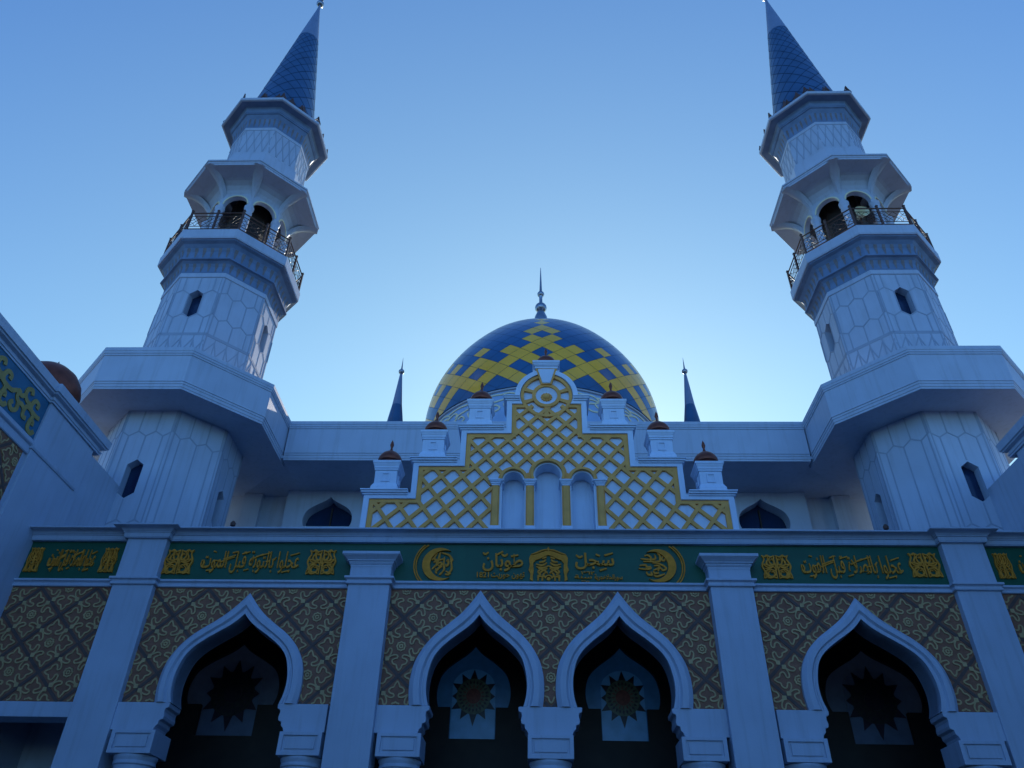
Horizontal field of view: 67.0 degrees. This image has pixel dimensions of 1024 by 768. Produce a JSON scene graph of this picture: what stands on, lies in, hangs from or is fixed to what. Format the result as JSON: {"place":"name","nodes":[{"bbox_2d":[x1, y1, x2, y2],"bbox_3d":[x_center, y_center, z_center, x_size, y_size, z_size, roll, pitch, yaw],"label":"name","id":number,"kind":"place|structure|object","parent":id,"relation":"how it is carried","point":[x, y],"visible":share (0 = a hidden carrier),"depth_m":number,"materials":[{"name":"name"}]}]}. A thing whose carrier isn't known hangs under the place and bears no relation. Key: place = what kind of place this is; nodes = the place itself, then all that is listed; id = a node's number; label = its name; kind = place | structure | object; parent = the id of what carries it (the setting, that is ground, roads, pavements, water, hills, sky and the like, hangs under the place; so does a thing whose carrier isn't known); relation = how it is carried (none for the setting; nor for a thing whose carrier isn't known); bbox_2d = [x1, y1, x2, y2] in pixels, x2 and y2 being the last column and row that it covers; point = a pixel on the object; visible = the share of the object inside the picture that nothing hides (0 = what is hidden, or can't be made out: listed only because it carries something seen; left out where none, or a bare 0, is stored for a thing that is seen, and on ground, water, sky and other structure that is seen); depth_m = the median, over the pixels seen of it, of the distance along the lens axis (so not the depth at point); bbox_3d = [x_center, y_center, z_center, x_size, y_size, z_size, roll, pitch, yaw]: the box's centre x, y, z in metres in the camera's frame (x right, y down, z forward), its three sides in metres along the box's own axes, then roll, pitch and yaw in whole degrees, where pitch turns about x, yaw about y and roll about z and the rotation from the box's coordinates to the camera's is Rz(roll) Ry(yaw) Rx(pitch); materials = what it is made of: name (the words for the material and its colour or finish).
{"place":"outdoors","nodes":[
{"label":"outdoors","id":0,"kind":"place"},
{"bbox_2d":[0,313,118,767],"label":"wing building","id":1,"kind":"structure","parent":0,"point":[54,440],"depth_m":15.48,"materials":[{"name":"white paint"}]},
{"bbox_2d":[41,361,80,402],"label":"roof dome","id":2,"kind":"structure","parent":1,"relation":"on","point":[66,377],"depth_m":17.66,"materials":[{"name":"brown paint"}]},
{"bbox_2d":[0,0,1023,464],"label":"sky","id":3,"kind":"structure","parent":0,"point":[607,148],"materials":[{"name":"blue"}]},
{"bbox_2d":[883,524,888,529],"bbox_3d":[7.270,2.809,15.014,0.110,0.200,0.107,0,-37,2],"label":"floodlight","id":4,"kind":"object","parent":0,"point":[885,526],"visible":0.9,"depth_m":14.99,"materials":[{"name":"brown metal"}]},
{"bbox_2d":[988,415,1023,530],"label":"wing building","id":5,"kind":"structure","parent":0,"point":[1006,490],"depth_m":17.08,"materials":[{"name":"white paint"}]},
{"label":"ground","id":6,"kind":"structure","parent":0,"visible":0},
{"bbox_2d":[17,0,327,767],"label":"minaret","id":7,"kind":"object","parent":6,"relation":"on","point":[183,407],"visible":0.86,"depth_m":22.07,"materials":[{"name":"white paint"}]},
{"bbox_2d":[0,523,1023,767],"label":"mosque porch","id":8,"kind":"object","parent":6,"relation":"on","point":[148,645],"visible":1,"depth_m":14.40,"materials":[{"name":"paint"}]},
{"bbox_2d":[359,349,738,528],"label":"stepped gable","id":9,"kind":"structure","parent":8,"relation":"on","point":[546,457],"depth_m":16.31,"materials":[{"name":"white paint"}]},
{"bbox_2d":[370,440,404,487],"bbox_3d":[-2.662,1.813,16.766,0.600,1.415,0.600,0,-37,2],"label":"pinnacle","id":10,"kind":"object","parent":9,"relation":"on","point":[389,470],"visible":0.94,"depth_m":16.47,"materials":[{"name":"white paint"}]},
{"bbox_2d":[419,412,449,455],"bbox_3d":[-1.699,1.186,17.202,0.600,1.415,0.600,0,-37,2],"label":"pinnacle","id":11,"kind":"object","parent":9,"relation":"on","point":[435,438],"visible":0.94,"depth_m":16.91,"materials":[{"name":"white paint"}]},
{"bbox_2d":[466,382,494,423],"bbox_3d":[-0.705,0.520,17.667,0.600,1.415,0.600,0,-37,2],"label":"pinnacle","id":12,"kind":"object","parent":9,"relation":"on","point":[481,409],"visible":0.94,"depth_m":17.36,"materials":[{"name":"white paint"}]},
{"bbox_2d":[598,382,627,423],"bbox_3d":[2.274,0.518,17.577,0.600,1.415,0.600,0,-37,2],"label":"pinnacle","id":13,"kind":"object","parent":9,"relation":"on","point":[612,406],"visible":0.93,"depth_m":17.29,"materials":[{"name":"white paint"}]},
{"bbox_2d":[644,412,676,456],"bbox_3d":[3.239,1.184,17.053,0.600,1.415,0.600,0,-37,2],"label":"pinnacle","id":14,"kind":"object","parent":9,"relation":"on","point":[659,435],"visible":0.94,"depth_m":16.75,"materials":[{"name":"white paint"}]},
{"bbox_2d":[691,441,726,488],"bbox_3d":[4.175,1.810,16.560,0.600,1.415,0.600,0,-37,2],"label":"pinnacle","id":15,"kind":"object","parent":9,"relation":"on","point":[706,472],"visible":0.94,"depth_m":16.27,"materials":[{"name":"white paint"}]},
{"bbox_2d":[224,421,873,529],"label":"prayer hall","id":16,"kind":"structure","parent":6,"relation":"on","point":[323,475],"depth_m":22.31,"materials":[{"name":"white paint"}]},
{"bbox_2d":[306,504,351,525],"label":"window","id":17,"kind":"structure","parent":16,"relation":"in","point":[332,515],"depth_m":23.21,"materials":[{"name":"blue glass"}]},
{"bbox_2d":[387,361,403,420],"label":"corner spire","id":18,"kind":"structure","parent":16,"relation":"on","point":[395,414],"depth_m":26.83,"materials":[{"name":"blue tile"}]},
{"bbox_2d":[425,268,658,421],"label":"dome","id":19,"kind":"structure","parent":16,"relation":"on","point":[498,362],"depth_m":27.91,"materials":[{"name":"blue tile"}]},
{"bbox_2d":[682,361,699,421],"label":"corner spire","id":20,"kind":"structure","parent":16,"relation":"on","point":[690,413],"depth_m":26.53,"materials":[{"name":"tile"}]},
{"bbox_2d":[739,505,786,528],"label":"window","id":21,"kind":"structure","parent":16,"relation":"in","point":[759,518],"depth_m":22.83,"materials":[{"name":"blue glass"}]},
{"bbox_2d":[759,0,1023,530],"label":"minaret","id":22,"kind":"object","parent":6,"relation":"on","point":[914,414],"visible":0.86,"depth_m":21.61,"materials":[{"name":"white paint"}]},
{"bbox_2d":[854,206,869,223],"bbox_3d":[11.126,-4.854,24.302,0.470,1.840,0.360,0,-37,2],"label":"loudspeaker","id":23,"kind":"object","parent":22,"relation":"on","point":[861,211],"visible":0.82,"depth_m":24.69,"materials":[{"name":"white metal"}]}
]}

